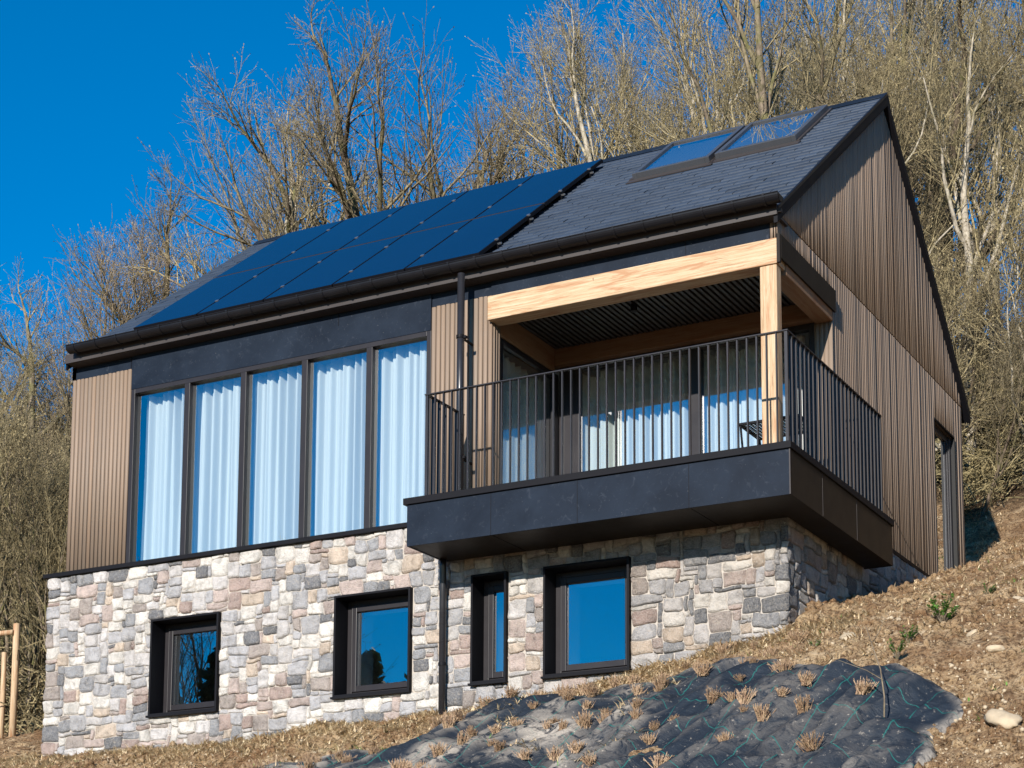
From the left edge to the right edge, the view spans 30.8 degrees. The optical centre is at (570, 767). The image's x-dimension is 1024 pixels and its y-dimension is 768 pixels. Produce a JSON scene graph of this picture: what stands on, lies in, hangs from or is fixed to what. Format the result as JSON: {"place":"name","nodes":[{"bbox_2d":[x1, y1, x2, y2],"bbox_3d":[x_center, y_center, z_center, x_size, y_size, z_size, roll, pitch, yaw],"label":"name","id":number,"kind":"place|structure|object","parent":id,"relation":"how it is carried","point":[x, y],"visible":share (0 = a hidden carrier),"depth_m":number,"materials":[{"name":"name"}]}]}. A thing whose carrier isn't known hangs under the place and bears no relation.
{"place":"outdoors","nodes":[
{"label":"outdoors","id":0,"kind":"place"},
{"bbox_2d":[0,387,1023,767],"bbox_3d":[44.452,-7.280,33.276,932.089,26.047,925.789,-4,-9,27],"label":"ground","id":1,"kind":"structure","parent":0,"point":[1004,667],"depth_m":15.04,"materials":[{"name":"soil"}]},
{"bbox_2d":[0,652,6,738],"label":"timber stake","id":2,"kind":"object","parent":1,"relation":"on","point":[3,683],"visible":0.92,"depth_m":23.11,"materials":[{"name":"brown wood"}]},
{"bbox_2d":[0,623,19,737],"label":"timber stake","id":3,"kind":"object","parent":1,"relation":"on","point":[15,632],"visible":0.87,"depth_m":23.12,"materials":[{"name":"brown wood"}]},
{"bbox_2d":[0,601,46,734],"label":"brambles","id":4,"kind":"object","parent":1,"relation":"on","point":[36,712],"visible":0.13,"depth_m":24.59,"materials":[{"name":"plant"}]},
{"bbox_2d":[0,312,58,484],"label":"bare tree","id":5,"kind":"object","parent":1,"relation":"on","point":[29,368],"visible":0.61,"depth_m":38.67,"materials":[{"name":"brown plant"}]},
{"bbox_2d":[0,426,59,677],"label":"bare tree","id":6,"kind":"object","parent":1,"relation":"on","point":[23,627],"visible":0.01,"depth_m":28.12,"materials":[{"name":"brown plant"}]},
{"bbox_2d":[0,463,67,696],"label":"bare tree","id":7,"kind":"object","parent":1,"relation":"on","point":[19,608],"visible":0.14,"depth_m":25.50,"materials":[{"name":"brown plant"}]},
{"bbox_2d":[0,373,67,488],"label":"bare tree","id":8,"kind":"object","parent":1,"relation":"on","point":[41,422],"visible":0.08,"depth_m":41.12,"materials":[{"name":"brown plant"}]},
{"bbox_2d":[0,383,69,728],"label":"bare tree","id":9,"kind":"object","parent":1,"relation":"on","point":[4,493],"visible":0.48,"depth_m":25.08,"materials":[{"name":"brown plant"}]},
{"bbox_2d":[0,406,69,652],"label":"bare tree","id":10,"kind":"object","parent":1,"relation":"on","point":[42,615],"visible":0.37,"depth_m":24.95,"materials":[{"name":"brown plant"}]},
{"bbox_2d":[0,403,69,695],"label":"bare tree","id":11,"kind":"object","parent":1,"relation":"on","point":[6,616],"visible":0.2,"depth_m":25.84,"materials":[{"name":"brown plant"}]},
{"bbox_2d":[0,417,70,683],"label":"bare tree","id":12,"kind":"object","parent":1,"relation":"on","point":[2,639],"visible":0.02,"depth_m":28.01,"materials":[{"name":"brown plant"}]},
{"bbox_2d":[0,359,71,646],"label":"bare tree","id":13,"kind":"object","parent":1,"relation":"on","point":[9,382],"visible":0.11,"depth_m":30.49,"materials":[{"name":"brown plant"}]},
{"bbox_2d":[0,360,72,469],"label":"bare tree","id":14,"kind":"object","parent":1,"relation":"on","point":[53,398],"visible":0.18,"depth_m":41.52,"materials":[{"name":"brown plant"}]},
{"bbox_2d":[0,329,72,422],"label":"bare tree","id":15,"kind":"object","parent":1,"relation":"on","point":[65,343],"visible":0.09,"depth_m":49.24,"materials":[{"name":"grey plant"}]},
{"bbox_2d":[0,350,72,462],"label":"bare tree","id":16,"kind":"object","parent":1,"relation":"on","point":[25,385],"visible":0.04,"depth_m":49.66,"materials":[{"name":"brown plant"}]},
{"bbox_2d":[12,416,61,499],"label":"bare tree","id":17,"kind":"object","parent":1,"relation":"on","point":[44,444],"visible":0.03,"depth_m":35.91,"materials":[{"name":"brown plant"}]},
{"bbox_2d":[7,341,79,674],"bbox_3d":[-8.026,-3.795,30.249,3.759,6.518,3.308,-3,-8,18],"label":"bare tree","id":18,"kind":"object","parent":1,"relation":"on","point":[68,405],"visible":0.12,"depth_m":30.36,"materials":[{"name":"brown plant"}]},
{"bbox_2d":[0,256,112,472],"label":"bare tree","id":19,"kind":"object","parent":1,"relation":"on","point":[3,342],"visible":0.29,"depth_m":40.95,"materials":[{"name":"brown plant"}]},
{"bbox_2d":[0,208,201,455],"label":"bare tree","id":20,"kind":"object","parent":1,"relation":"on","point":[147,278],"visible":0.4,"depth_m":40.56,"materials":[{"name":"brown plant"}]},
{"bbox_2d":[32,151,249,436],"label":"bare tree","id":21,"kind":"object","parent":1,"relation":"on","point":[164,230],"visible":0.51,"depth_m":41.56,"materials":[{"name":"brown plant"}]},
{"bbox_2d":[123,182,305,311],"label":"bare tree","id":22,"kind":"object","parent":1,"relation":"on","point":[300,226],"visible":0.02,"depth_m":44.99,"materials":[{"name":"brown plant"}]},
{"bbox_2d":[143,71,398,294],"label":"bare tree","id":23,"kind":"object","parent":1,"relation":"on","point":[228,198],"visible":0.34,"depth_m":42.51,"materials":[{"name":"brown plant"}]},
{"bbox_2d":[103,43,494,289],"bbox_3d":[-5.010,-9.453,38.992,7.859,9.404,7.420,7,-10,-41],"label":"bare tree","id":24,"kind":"object","parent":1,"relation":"on","point":[285,193],"visible":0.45,"depth_m":37.84,"materials":[{"name":"brown plant"}]},
{"bbox_2d":[137,0,471,265],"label":"bare tree","id":25,"kind":"object","parent":1,"relation":"on","point":[328,164],"visible":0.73,"depth_m":36.69,"materials":[{"name":"brown plant"}]},
{"bbox_2d":[286,0,564,219],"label":"bare tree","id":26,"kind":"object","parent":1,"relation":"on","point":[501,157],"visible":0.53,"depth_m":38.79,"materials":[{"name":"brown plant"}]},
{"bbox_2d":[388,149,505,203],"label":"bare tree","id":27,"kind":"object","parent":1,"relation":"on","point":[457,181],"depth_m":40.47,"materials":[{"name":"brown plant"}]},
{"bbox_2d":[41,92,970,756],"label":"house","id":28,"kind":"structure","parent":1,"relation":"on","point":[471,580],"depth_m":18.90,"materials":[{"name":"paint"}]},
{"bbox_2d":[141,370,286,560],"bbox_3d":[-3.886,-3.208,20.196,1.980,2.038,0.150,-4,-9,27],"label":"curtain","id":29,"kind":"object","parent":28,"relation":"hanging from","point":[215,469],"visible":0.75,"depth_m":20.18,"materials":[{"name":"fabric"}]},
{"bbox_2d":[284,341,426,539],"bbox_3d":[-2.173,-3.328,19.316,1.860,2.038,0.150,-4,-9,27],"label":"curtain","id":30,"kind":"object","parent":28,"relation":"hanging from","point":[338,447],"visible":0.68,"depth_m":19.34,"materials":[{"name":"fabric"}]},
{"bbox_2d":[503,353,543,482],"bbox_3d":[-0.569,-3.262,19.202,0.164,1.898,1.090,-4,-9,27],"label":"curtain","id":31,"kind":"object","parent":28,"relation":"hanging from","point":[510,370],"visible":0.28,"depth_m":19.33,"materials":[{"name":"fabric"}]},
{"bbox_2d":[583,357,688,470],"bbox_3d":[0.708,-3.269,19.433,1.400,1.978,0.161,-4,-9,27],"label":"curtain","id":32,"kind":"object","parent":28,"relation":"hanging from","point":[638,414],"visible":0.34,"depth_m":19.51,"materials":[{"name":"fabric"}]},
{"bbox_2d":[626,125,744,183],"bbox_3d":[1.321,-6.800,20.613,1.010,0.967,1.200,-4,-9,27],"label":"roof window","id":33,"kind":"structure","parent":28,"relation":"in","point":[695,152],"depth_m":20.45,"materials":[{"name":"glass"}]},
{"bbox_2d":[704,335,806,452],"bbox_3d":[1.845,-3.349,18.845,1.135,1.978,0.151,-4,-9,27],"label":"curtain","id":34,"kind":"object","parent":28,"relation":"hanging from","point":[732,394],"visible":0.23,"depth_m":19.00,"materials":[{"name":"fabric"}]},
{"bbox_2d":[709,104,832,162],"bbox_3d":[2.197,-6.893,20.226,1.020,0.961,1.192,-4,-9,27],"label":"roof window","id":35,"kind":"structure","parent":28,"relation":"in","point":[788,129],"depth_m":20.06,"materials":[{"name":"glass"}]},
{"bbox_2d":[739,415,815,458],"bbox_3d":[1.984,-2.877,17.676,0.620,0.766,0.530,-4,-9,27],"label":"patio table","id":36,"kind":"object","parent":28,"relation":"on","point":[752,431],"visible":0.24,"depth_m":17.70,"materials":[{"name":"black metal"}]},
{"bbox_2d":[933,417,958,572],"bbox_3d":[4.324,-2.823,21.708,0.170,2.360,0.854,-4,-9,27],"label":"gable door","id":37,"kind":"structure","parent":28,"relation":"in","point":[944,447],"depth_m":21.94,"materials":[{"name":"glass"}]},
{"bbox_2d":[0,482,1023,767],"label":"dry straw","id":38,"kind":"object","parent":1,"relation":"on","point":[234,742],"visible":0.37,"depth_m":17.66,"materials":[{"name":"plant"}]},
{"bbox_2d":[49,544,1023,767],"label":"stone chips","id":39,"kind":"object","parent":1,"relation":"on","point":[964,699],"visible":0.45,"depth_m":14.03,"materials":[{"name":"gravel"}]},
{"bbox_2d":[404,1,687,192],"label":"bare tree","id":40,"kind":"object","parent":1,"relation":"on","point":[574,157],"visible":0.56,"depth_m":40.43,"materials":[{"name":"brown plant"}]},
{"bbox_2d":[260,657,963,767],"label":"weed membrane","id":41,"kind":"object","parent":1,"relation":"on","point":[859,731],"visible":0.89,"depth_m":13.93,"materials":[{"name":"fabric"}]},
{"bbox_2d":[297,757,317,767],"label":"dry tuft","id":42,"kind":"object","parent":41,"relation":"on","point":[309,764],"visible":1,"depth_m":16.10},
{"bbox_2d":[428,741,451,757],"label":"dry tuft","id":43,"kind":"object","parent":41,"relation":"on","point":[437,751],"visible":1,"depth_m":15.35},
{"bbox_2d":[442,711,457,727],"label":"dry tuft","id":44,"kind":"object","parent":41,"relation":"on","point":[447,722],"visible":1,"depth_m":16.32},
{"bbox_2d":[456,730,470,745],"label":"dry tuft","id":45,"kind":"object","parent":41,"relation":"on","point":[461,739],"visible":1,"depth_m":15.42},
{"bbox_2d":[504,683,520,697],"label":"dry tuft","id":46,"kind":"object","parent":41,"relation":"on","point":[512,692],"visible":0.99,"depth_m":16.78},
{"bbox_2d":[545,745,563,760],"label":"dry tuft","id":47,"kind":"object","parent":41,"relation":"on","point":[553,754],"visible":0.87,"depth_m":14.92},
{"bbox_2d":[566,739,584,752],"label":"dry tuft","id":48,"kind":"object","parent":41,"relation":"on","point":[575,748],"visible":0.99,"depth_m":14.70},
{"bbox_2d":[572,709,592,728],"bbox_3d":[0.109,-0.404,15.372,0.203,0.171,0.182,-7,4,-32],"label":"dry tuft","id":49,"kind":"object","parent":41,"relation":"on","point":[585,721],"visible":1,"depth_m":15.34,"materials":[{"name":"plant"}]},
{"bbox_2d":[579,751,596,766],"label":"dry tuft","id":50,"kind":"object","parent":41,"relation":"on","point":[591,760],"visible":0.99,"depth_m":13.92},
{"bbox_2d":[580,681,600,696],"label":"dry tuft","id":51,"kind":"object","parent":41,"relation":"on","point":[592,690],"visible":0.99,"depth_m":16.31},
{"bbox_2d":[639,731,657,744],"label":"dry tuft","id":52,"kind":"object","parent":41,"relation":"on","point":[649,740],"visible":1,"depth_m":14.18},
{"bbox_2d":[643,752,672,767],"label":"dry tuft","id":53,"kind":"object","parent":41,"relation":"on","point":[657,761],"visible":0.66,"depth_m":13.71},
{"bbox_2d":[652,673,669,687],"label":"dry tuft","id":54,"kind":"object","parent":41,"relation":"on","point":[659,682],"visible":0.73,"depth_m":16.13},
{"bbox_2d":[692,661,713,676],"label":"dry tuft","id":55,"kind":"object","parent":41,"relation":"on","point":[703,670],"visible":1,"depth_m":15.35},
{"bbox_2d":[704,685,723,703],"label":"dry tuft","id":56,"kind":"object","parent":41,"relation":"on","point":[712,697],"visible":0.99,"depth_m":14.43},
{"bbox_2d":[735,685,756,704],"bbox_3d":[1.330,-0.538,13.990,0.171,0.156,0.186,1,-13,40],"label":"dry tuft","id":57,"kind":"object","parent":41,"relation":"on","point":[743,698],"visible":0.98,"depth_m":13.94,"materials":[{"name":"plant"}]},
{"bbox_2d":[752,703,775,721],"bbox_3d":[1.385,-0.396,13.306,0.179,0.141,0.154,4,-2,3],"label":"dry tuft","id":58,"kind":"object","parent":41,"relation":"on","point":[761,714],"visible":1,"depth_m":13.29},
{"bbox_2d":[767,658,797,672],"bbox_3d":[1.660,-0.795,14.449,0.222,0.131,0.198,-6,-1,27],"label":"dry tuft","id":59,"kind":"object","parent":41,"relation":"on","point":[784,666],"visible":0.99,"depth_m":14.43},
{"bbox_2d":[793,694,813,714],"bbox_3d":[1.677,-0.456,13.270,0.176,0.154,0.152,-3,-3,-25],"label":"dry tuft","id":60,"kind":"object","parent":41,"relation":"on","point":[803,706],"visible":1,"depth_m":13.26,"materials":[{"name":"plant"}]},
{"bbox_2d":[797,670,816,686],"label":"dry tuft","id":61,"kind":"object","parent":41,"relation":"on","point":[806,680],"visible":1,"depth_m":13.79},
{"bbox_2d":[795,731,823,751],"bbox_3d":[1.649,-0.180,12.791,0.200,0.143,0.188,-5,-15,-17],"label":"dry tuft","id":62,"kind":"object","parent":41,"relation":"on","point":[808,743],"visible":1,"depth_m":12.77,"materials":[{"name":"plant"}]},
{"bbox_2d":[853,676,878,694],"bbox_3d":[2.103,-0.586,13.194,0.200,0.154,0.160,-1,-8,9],"label":"dry tuft","id":63,"kind":"object","parent":41,"relation":"on","point":[861,689],"visible":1,"depth_m":13.18,"materials":[{"name":"plant"}]},
{"bbox_2d":[459,0,772,181],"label":"bare tree","id":64,"kind":"object","parent":1,"relation":"on","point":[588,152],"visible":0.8,"depth_m":37.93,"materials":[{"name":"brown plant"}]},
{"bbox_2d":[525,41,708,175],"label":"bare tree","id":65,"kind":"object","parent":1,"relation":"on","point":[630,83],"visible":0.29,"depth_m":43.32,"materials":[{"name":"brown plant"}]},
{"bbox_2d":[528,0,774,171],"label":"bare tree","id":66,"kind":"object","parent":1,"relation":"on","point":[612,49],"visible":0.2,"depth_m":47.31,"materials":[{"name":"brown plant"}]},
{"bbox_2d":[615,76,725,155],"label":"bare tree","id":67,"kind":"object","parent":1,"relation":"on","point":[662,110],"visible":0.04,"depth_m":42.09,"materials":[{"name":"brown plant"}]},
{"bbox_2d":[602,68,756,154],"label":"bare tree","id":68,"kind":"object","parent":1,"relation":"on","point":[650,130],"visible":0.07,"depth_m":40.51,"materials":[{"name":"brown plant"}]},
{"bbox_2d":[594,0,801,151],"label":"bare tree","id":69,"kind":"object","parent":1,"relation":"on","point":[686,26],"visible":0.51,"depth_m":44.29,"materials":[{"name":"brown plant"}]},
{"bbox_2d":[714,642,735,654],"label":"dry tuft","id":70,"kind":"object","parent":1,"relation":"on","point":[723,649],"visible":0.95,"depth_m":16.31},
{"bbox_2d":[653,0,840,133],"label":"bare tree","id":71,"kind":"object","parent":1,"relation":"on","point":[725,37],"visible":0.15,"depth_m":54.02,"materials":[{"name":"brown plant"}]},
{"bbox_2d":[683,0,839,137],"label":"bare tree","id":72,"kind":"object","parent":1,"relation":"on","point":[728,118],"visible":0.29,"depth_m":37.59,"materials":[{"name":"brown plant"}]},
{"bbox_2d":[606,0,938,172],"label":"bare tree","id":73,"kind":"object","parent":1,"relation":"on","point":[764,103],"visible":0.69,"depth_m":32.63,"materials":[{"name":"brown plant"}]},
{"bbox_2d":[787,629,808,642],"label":"dry tuft","id":74,"kind":"object","parent":1,"relation":"on","point":[793,637],"visible":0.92,"depth_m":15.89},
{"bbox_2d":[646,0,966,160],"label":"bare tree","id":75,"kind":"object","parent":1,"relation":"on","point":[834,16],"visible":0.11,"depth_m":45.70,"materials":[{"name":"brown plant"}]},
{"bbox_2d":[640,0,1023,215],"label":"bare tree","id":76,"kind":"object","parent":1,"relation":"on","point":[781,77],"visible":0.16,"depth_m":35.80,"materials":[{"name":"brown plant"}]},
{"bbox_2d":[839,622,884,716],"bbox_3d":[2.042,-0.583,13.033,0.356,0.871,0.069,-4,-9,27],"label":"bare sapling","id":77,"kind":"object","parent":1,"relation":"on","point":[881,678],"visible":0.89,"depth_m":12.98,"materials":[{"name":"brown plant"}]},
{"bbox_2d":[722,23,1013,262],"bbox_3d":[4.519,-7.854,29.645,4.985,8.550,4.228,6,-10,-35],"label":"bare tree","id":78,"kind":"object","parent":1,"relation":"on","point":[894,88],"visible":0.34,"depth_m":29.63,"materials":[{"name":"brown plant"}]},
{"bbox_2d":[772,0,979,195],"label":"bare tree","id":79,"kind":"object","parent":1,"relation":"on","point":[845,3],"visible":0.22,"depth_m":40.70,"materials":[{"name":"brown plant"}]},
{"bbox_2d":[754,0,1023,206],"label":"bare tree","id":80,"kind":"object","parent":1,"relation":"on","point":[906,2],"visible":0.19,"depth_m":36.87,"materials":[{"name":"brown plant"}]},
{"bbox_2d":[815,18,977,212],"bbox_3d":[5.629,-10.217,34.117,4.868,8.350,4.129,-7,-10,41],"label":"bare tree","id":81,"kind":"object","parent":1,"relation":"on","point":[855,51],"visible":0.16,"depth_m":34.84,"materials":[{"name":"brown plant"}]},
{"bbox_2d":[887,638,905,658],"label":"leafy weed","id":82,"kind":"object","parent":1,"relation":"on","point":[891,645],"visible":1,"depth_m":13.86,"materials":[{"name":"green plant"}]},
{"bbox_2d":[771,0,1023,324],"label":"bare tree","id":83,"kind":"object","parent":1,"relation":"on","point":[961,80],"visible":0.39,"depth_m":32.21,"materials":[{"name":"brown plant"}]},
{"bbox_2d":[778,0,1017,286],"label":"bare tree","id":84,"kind":"object","parent":1,"relation":"on","point":[897,15],"visible":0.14,"depth_m":50.85,"materials":[{"name":"brown plant"}]},
{"bbox_2d":[900,624,919,642],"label":"leafy weed","id":85,"kind":"object","parent":1,"relation":"on","point":[911,636],"visible":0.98,"depth_m":14.23,"materials":[{"name":"green plant"}]},
{"bbox_2d":[814,28,1015,246],"bbox_3d":[5.420,-8.607,30.519,3.252,7.724,4.155,1,-8,-3],"label":"bare tree","id":86,"kind":"object","parent":1,"relation":"on","point":[911,174],"visible":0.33,"depth_m":30.52,"materials":[{"name":"brown plant"}]},
{"bbox_2d":[827,0,1023,266],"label":"bare tree","id":87,"kind":"object","parent":1,"relation":"on","point":[944,26],"visible":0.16,"depth_m":39.48,"materials":[{"name":"brown plant"}]},
{"bbox_2d":[859,0,1023,398],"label":"bare tree","id":88,"kind":"object","parent":1,"relation":"on","point":[990,131],"visible":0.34,"depth_m":33.07,"materials":[{"name":"brown plant"}]},
{"bbox_2d":[924,218,961,372],"bbox_3d":[5.824,-7.580,31.358,2.519,4.310,2.760,1,-6,-31],"label":"bare tree","id":89,"kind":"object","parent":1,"relation":"on","point":[940,254],"visible":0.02,"depth_m":31.09,"materials":[{"name":"brown plant"}]},
{"bbox_2d":[927,592,960,621],"bbox_3d":[2.946,-1.236,14.684,0.281,0.246,0.288,-4,-9,27],"label":"leafy weed","id":90,"kind":"object","parent":1,"relation":"on","point":[936,610],"visible":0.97,"depth_m":14.64,"materials":[{"name":"green plant"}]},
{"bbox_2d":[881,0,1023,467],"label":"bare tree","id":91,"kind":"object","parent":1,"relation":"on","point":[963,212],"visible":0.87,"depth_m":29.37,"materials":[{"name":"brown plant"}]},
{"bbox_2d":[916,186,994,361],"bbox_3d":[5.774,-7.426,30.648,2.960,4.622,2.702,1,-4,7],"label":"bare tree","id":92,"kind":"object","parent":1,"relation":"on","point":[933,229],"visible":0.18,"depth_m":30.78,"materials":[{"name":"brown plant"}]},
{"bbox_2d":[914,50,1022,328],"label":"bare tree","id":93,"kind":"object","parent":1,"relation":"on","point":[980,159],"visible":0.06,"depth_m":53.54,"materials":[{"name":"brown plant"}]},
{"bbox_2d":[915,8,1023,183],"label":"bare tree","id":94,"kind":"object","parent":1,"relation":"on","point":[1000,84],"visible":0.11,"depth_m":41.95,"materials":[{"name":"brown plant"}]},
{"bbox_2d":[925,0,1023,155],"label":"bare tree","id":95,"kind":"object","parent":1,"relation":"on","point":[1019,113],"visible":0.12,"depth_m":44.72,"materials":[{"name":"brown plant"}]},
{"bbox_2d":[925,0,1023,124],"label":"bare tree","id":96,"kind":"object","parent":1,"relation":"on","point":[999,63],"visible":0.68,"depth_m":31.25,"materials":[{"name":"brown plant"}]},
{"bbox_2d":[929,240,1023,448],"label":"bare tree","id":97,"kind":"object","parent":1,"relation":"on","point":[963,315],"visible":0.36,"depth_m":27.32,"materials":[{"name":"brown plant"}]},
{"bbox_2d":[931,217,1023,475],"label":"bare tree","id":98,"kind":"object","parent":1,"relation":"on","point":[965,338],"visible":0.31,"depth_m":28.55,"materials":[{"name":"brown plant"}]},
{"bbox_2d":[939,117,1023,481],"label":"bare tree","id":99,"kind":"object","parent":1,"relation":"on","point":[1009,252],"visible":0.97,"depth_m":27.11,"materials":[{"name":"brown plant"}]},
{"bbox_2d":[940,198,1023,353],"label":"bare tree","id":100,"kind":"object","parent":1,"relation":"on","point":[1003,255],"visible":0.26,"depth_m":29.66,"materials":[{"name":"brown plant"}]},
{"bbox_2d":[951,279,1023,515],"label":"brambles","id":101,"kind":"object","parent":1,"relation":"on","point":[974,475],"visible":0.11,"depth_m":27.62,"materials":[{"name":"plant"}]},
{"bbox_2d":[954,60,1023,258],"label":"bare tree","id":102,"kind":"object","parent":1,"relation":"on","point":[1000,176],"visible":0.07,"depth_m":53.47,"materials":[{"name":"brown plant"}]},
{"bbox_2d":[961,280,1023,517],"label":"bare tree","id":103,"kind":"object","parent":1,"relation":"on","point":[1019,400],"visible":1,"depth_m":26.29,"materials":[{"name":"brown plant"}]},
{"bbox_2d":[986,645,1005,651],"bbox_3d":[3.110,-0.862,13.585,0.144,0.058,0.091,-3,-21,4],"label":"rock","id":104,"kind":"object","parent":1,"relation":"on","point":[993,648],"visible":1,"depth_m":13.55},
{"bbox_2d":[984,708,1021,728],"bbox_3d":[2.903,-0.315,12.428,0.203,0.124,0.340,-1,14,-17],"label":"rock","id":105,"kind":"object","parent":1,"relation":"on","point":[1003,718],"visible":0.94,"depth_m":12.36,"materials":[{"name":"stone"}]},
{"bbox_2d":[0,0,1023,422],"label":"sky","id":106,"kind":"structure","parent":0,"point":[81,80],"materials":[{"name":"blue"}]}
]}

